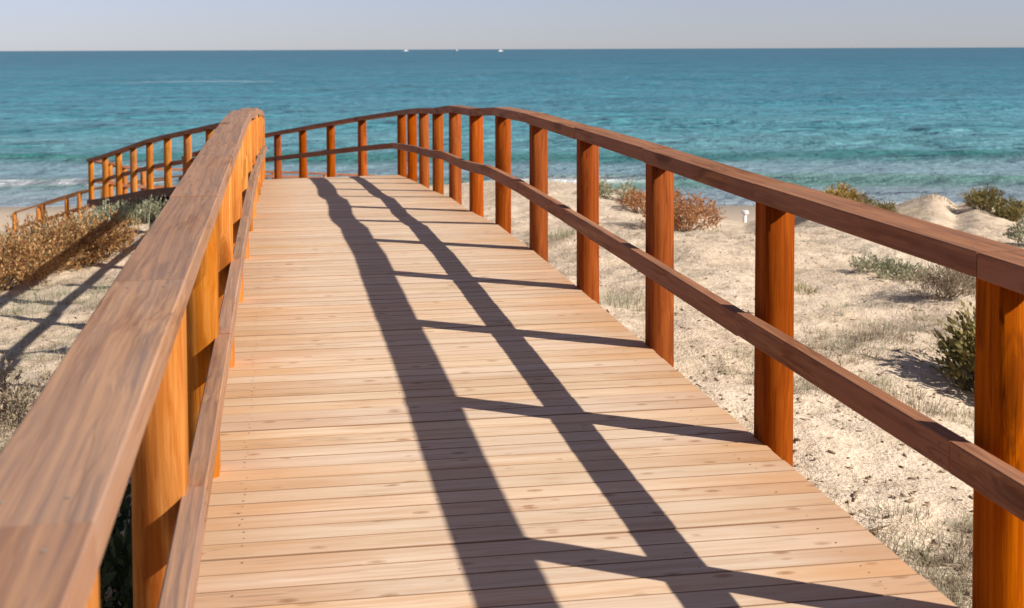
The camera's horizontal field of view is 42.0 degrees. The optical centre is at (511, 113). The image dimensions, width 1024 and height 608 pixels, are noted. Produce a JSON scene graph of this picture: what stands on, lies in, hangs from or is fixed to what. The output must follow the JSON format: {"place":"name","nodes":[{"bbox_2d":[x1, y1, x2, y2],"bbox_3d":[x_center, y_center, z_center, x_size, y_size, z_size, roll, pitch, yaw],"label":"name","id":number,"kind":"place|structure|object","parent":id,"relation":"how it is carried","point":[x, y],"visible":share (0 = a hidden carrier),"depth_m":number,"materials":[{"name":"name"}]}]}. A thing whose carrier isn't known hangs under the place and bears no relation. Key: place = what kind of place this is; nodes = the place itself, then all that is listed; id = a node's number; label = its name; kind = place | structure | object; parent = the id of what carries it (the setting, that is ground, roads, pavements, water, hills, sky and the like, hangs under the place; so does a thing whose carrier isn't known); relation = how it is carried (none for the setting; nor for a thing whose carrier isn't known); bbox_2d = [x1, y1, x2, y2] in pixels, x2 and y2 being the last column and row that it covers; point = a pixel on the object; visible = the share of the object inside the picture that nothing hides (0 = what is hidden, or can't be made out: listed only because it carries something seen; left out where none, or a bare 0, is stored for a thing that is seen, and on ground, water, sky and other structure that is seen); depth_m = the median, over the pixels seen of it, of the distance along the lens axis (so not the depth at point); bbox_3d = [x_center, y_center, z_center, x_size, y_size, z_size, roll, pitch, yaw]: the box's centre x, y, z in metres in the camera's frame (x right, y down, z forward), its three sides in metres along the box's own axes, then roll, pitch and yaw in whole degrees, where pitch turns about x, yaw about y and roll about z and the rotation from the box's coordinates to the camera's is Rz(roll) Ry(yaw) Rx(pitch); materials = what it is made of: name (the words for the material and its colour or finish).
{"place":"outdoors","nodes":[
{"label":"outdoors","id":0,"kind":"place"},
{"bbox_2d":[0,47,1023,206],"bbox_3d":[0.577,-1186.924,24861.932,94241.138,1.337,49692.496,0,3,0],"label":"sea","id":1,"kind":"structure","parent":0,"point":[899,125],"depth_m":149.64,"materials":[{"name":"liquid"}]},
{"bbox_2d":[0,180,1023,607],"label":"sand ground","id":2,"kind":"structure","parent":0,"point":[866,452],"depth_m":12.17,"materials":[{"name":"beige sand"}]},
{"bbox_2d":[0,359,52,428],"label":"dune shrub","id":3,"kind":"object","parent":2,"relation":"on","point":[5,394],"visible":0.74,"depth_m":9.56,"materials":[{"name":"beige plant"}]},
{"bbox_2d":[0,296,67,314],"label":"grey grass","id":4,"kind":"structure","parent":2,"relation":"on","point":[17,307],"depth_m":14.41,"materials":[{"name":"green plant"}]},
{"bbox_2d":[0,230,74,292],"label":"dune shrub","id":5,"kind":"object","parent":2,"relation":"on","point":[11,268],"visible":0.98,"depth_m":16.93,"materials":[{"name":"brown plant"}]},
{"bbox_2d":[1,276,112,305],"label":"grey grass","id":6,"kind":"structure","parent":2,"relation":"on","point":[62,293],"depth_m":15.48,"materials":[{"name":"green plant"}]},
{"bbox_2d":[0,203,127,283],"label":"dune shrub","id":7,"kind":"object","parent":2,"relation":"on","point":[70,225],"visible":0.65,"depth_m":18.07,"materials":[{"name":"brown plant"}]},
{"bbox_2d":[2,215,125,256],"bbox_3d":[-6.786,1.902,20.129,1.879,0.740,1.488,0,3,14],"label":"dune shrub","id":8,"kind":"object","parent":2,"relation":"on","point":[65,224],"visible":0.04,"depth_m":19.95,"materials":[{"name":"brown plant"}]},
{"bbox_2d":[45,206,146,267],"bbox_3d":[-5.780,1.741,18.590,1.408,0.882,1.319,-1,3,-10],"label":"dune shrub","id":9,"kind":"object","parent":2,"relation":"on","point":[126,236],"visible":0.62,"depth_m":18.44,"materials":[{"name":"brown plant"}]},
{"bbox_2d":[12,175,182,229],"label":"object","id":10,"kind":"structure","parent":2,"relation":"on","point":[41,210],"depth_m":40.43,"materials":[{"name":"brown wood"}]},
{"bbox_2d":[73,198,135,225],"bbox_3d":[-6.686,1.713,21.868,1.132,0.666,1.553,-1,3,-10],"label":"silver shrub","id":11,"kind":"object","parent":2,"relation":"on","point":[103,210],"visible":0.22,"depth_m":21.70,"materials":[{"name":"grey plant"}]},
{"bbox_2d":[99,473,132,607],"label":"shade plant","id":12,"kind":"object","parent":2,"relation":"on","point":[116,569],"visible":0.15,"depth_m":5.74,"materials":[{"name":"green plant"}]},
{"bbox_2d":[89,197,165,228],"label":"upright sprigs","id":13,"kind":"object","parent":2,"relation":"on","point":[138,222],"visible":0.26,"depth_m":21.40,"materials":[{"name":"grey plant"}]},
{"bbox_2d":[110,195,168,223],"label":"silver shrub","id":14,"kind":"object","parent":2,"relation":"on","point":[152,210],"visible":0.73,"depth_m":21.51,"materials":[{"name":"grey plant"}]},
{"bbox_2d":[0,196,1000,602],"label":"drift litter","id":15,"kind":"object","parent":2,"relation":"on","point":[746,418],"visible":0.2,"depth_m":8.68,"materials":[{"name":"brown plant"}]},
{"bbox_2d":[0,197,1004,607],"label":"dry ground cover","id":16,"kind":"object","parent":2,"relation":"on","point":[922,534],"visible":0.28,"depth_m":9.63,"materials":[{"name":"beige plant"}]},
{"bbox_2d":[0,105,1023,607],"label":"boardwalk","id":17,"kind":"structure","parent":2,"relation":"on","point":[334,389],"depth_m":4.64,"materials":[{"name":"brown wood"}]},
{"bbox_2d":[548,227,575,241],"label":"grass","id":18,"kind":"structure","parent":2,"relation":"on","point":[561,234],"depth_m":16.82,"materials":[{"name":"grey plant"}]},
{"bbox_2d":[599,177,640,200],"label":"olive shrub","id":19,"kind":"object","parent":2,"relation":"on","point":[603,189],"visible":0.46,"depth_m":25.06,"materials":[{"name":"grey plant"}]},
{"bbox_2d":[599,285,644,311],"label":"grass","id":20,"kind":"structure","parent":2,"relation":"on","point":[620,301],"depth_m":12.04,"materials":[{"name":"grey plant"}]},
{"bbox_2d":[615,187,645,214],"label":"rust shrub","id":21,"kind":"object","parent":2,"relation":"on","point":[636,201],"visible":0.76,"depth_m":23.59,"materials":[{"name":"brown plant"}]},
{"bbox_2d":[639,188,726,231],"bbox_3d":[2.505,1.434,19.640,1.337,0.762,1.945,-1,3,-10],"label":"rust shrub","id":22,"kind":"object","parent":2,"relation":"on","point":[686,211],"visible":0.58,"depth_m":19.45,"materials":[{"name":"brown plant"}]},
{"bbox_2d":[741,210,748,221],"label":"beach post","id":23,"kind":"object","parent":2,"relation":"on","point":[744,212],"visible":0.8,"depth_m":44.17,"materials":[{"name":"white paint"}]},
{"bbox_2d":[794,282,823,293],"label":"grass","id":24,"kind":"structure","parent":2,"relation":"on","point":[803,288],"depth_m":13.67,"materials":[{"name":"beige plant"}]},
{"bbox_2d":[828,420,855,427],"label":"grass","id":25,"kind":"structure","parent":2,"relation":"on","point":[842,424],"depth_m":8.63,"materials":[{"name":"beige plant"}]},
{"bbox_2d":[820,181,868,203],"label":"olive shrub","id":26,"kind":"object","parent":2,"relation":"on","point":[843,191],"visible":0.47,"depth_m":23.96,"materials":[{"name":"yellow plant"}]},
{"bbox_2d":[848,186,876,204],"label":"olive shrub","id":27,"kind":"object","parent":2,"relation":"on","point":[862,194],"visible":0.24,"depth_m":24.22,"materials":[{"name":"green plant"}]},
{"bbox_2d":[825,320,927,344],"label":"grass","id":28,"kind":"structure","parent":2,"relation":"on","point":[862,334],"depth_m":11.02,"materials":[{"name":"beige plant"}]},
{"bbox_2d":[854,195,898,212],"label":"olive shrub","id":29,"kind":"object","parent":2,"relation":"on","point":[889,206],"visible":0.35,"depth_m":23.80,"materials":[{"name":"green plant"}]},
{"bbox_2d":[845,251,942,280],"bbox_3d":[4.254,1.749,14.731,1.084,0.452,0.730,-1,3,-10],"label":"olive shrub","id":30,"kind":"object","parent":2,"relation":"on","point":[888,268],"visible":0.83,"depth_m":14.71,"materials":[{"name":"green plant"}]},
{"bbox_2d":[867,371,969,419],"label":"grass","id":31,"kind":"structure","parent":2,"relation":"on","point":[911,402],"depth_m":9.37,"materials":[{"name":"beige plant"}]},
{"bbox_2d":[890,261,975,301],"bbox_3d":[4.296,1.646,13.281,0.974,0.527,0.998,-1,3,-10],"label":"twiggy shrub","id":32,"kind":"object","parent":2,"relation":"on","point":[949,284],"visible":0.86,"depth_m":13.17,"materials":[{"name":"grey plant"}]},
{"bbox_2d":[911,192,955,207],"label":"dry grass","id":33,"kind":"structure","parent":2,"relation":"on","point":[930,197],"depth_m":25.54,"materials":[{"name":"beige plant"}]},
{"bbox_2d":[928,318,974,390],"bbox_3d":[3.478,1.849,9.987,0.720,0.578,0.807,0,3,13],"label":"spiky plant","id":34,"kind":"object","parent":2,"relation":"on","point":[952,360],"visible":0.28,"depth_m":9.97,"materials":[{"name":"green plant"}]},
{"bbox_2d":[930,300,974,392],"bbox_3d":[3.669,1.781,9.919,1.075,0.890,1.173,-1,3,-10],"label":"spiky plant","id":35,"kind":"object","parent":2,"relation":"on","point":[966,342],"visible":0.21,"depth_m":9.90,"materials":[{"name":"green plant"}]},
{"bbox_2d":[959,183,1023,216],"bbox_3d":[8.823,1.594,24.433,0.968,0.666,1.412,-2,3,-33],"label":"olive shrub","id":36,"kind":"object","parent":2,"relation":"on","point":[976,198],"visible":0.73,"depth_m":24.42,"materials":[{"name":"green plant"}]},
{"bbox_2d":[989,200,1023,221],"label":"olive shrub","id":37,"kind":"object","parent":2,"relation":"on","point":[1010,212],"visible":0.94,"depth_m":23.50,"materials":[{"name":"green plant"}]},
{"bbox_2d":[1002,211,1023,245],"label":"olive shrub","id":38,"kind":"object","parent":2,"relation":"on","point":[1017,235],"visible":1,"depth_m":17.67,"materials":[{"name":"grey plant"}]},
{"bbox_2d":[0,0,1023,50],"label":"sky","id":39,"kind":"structure","parent":0,"point":[25,25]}
]}

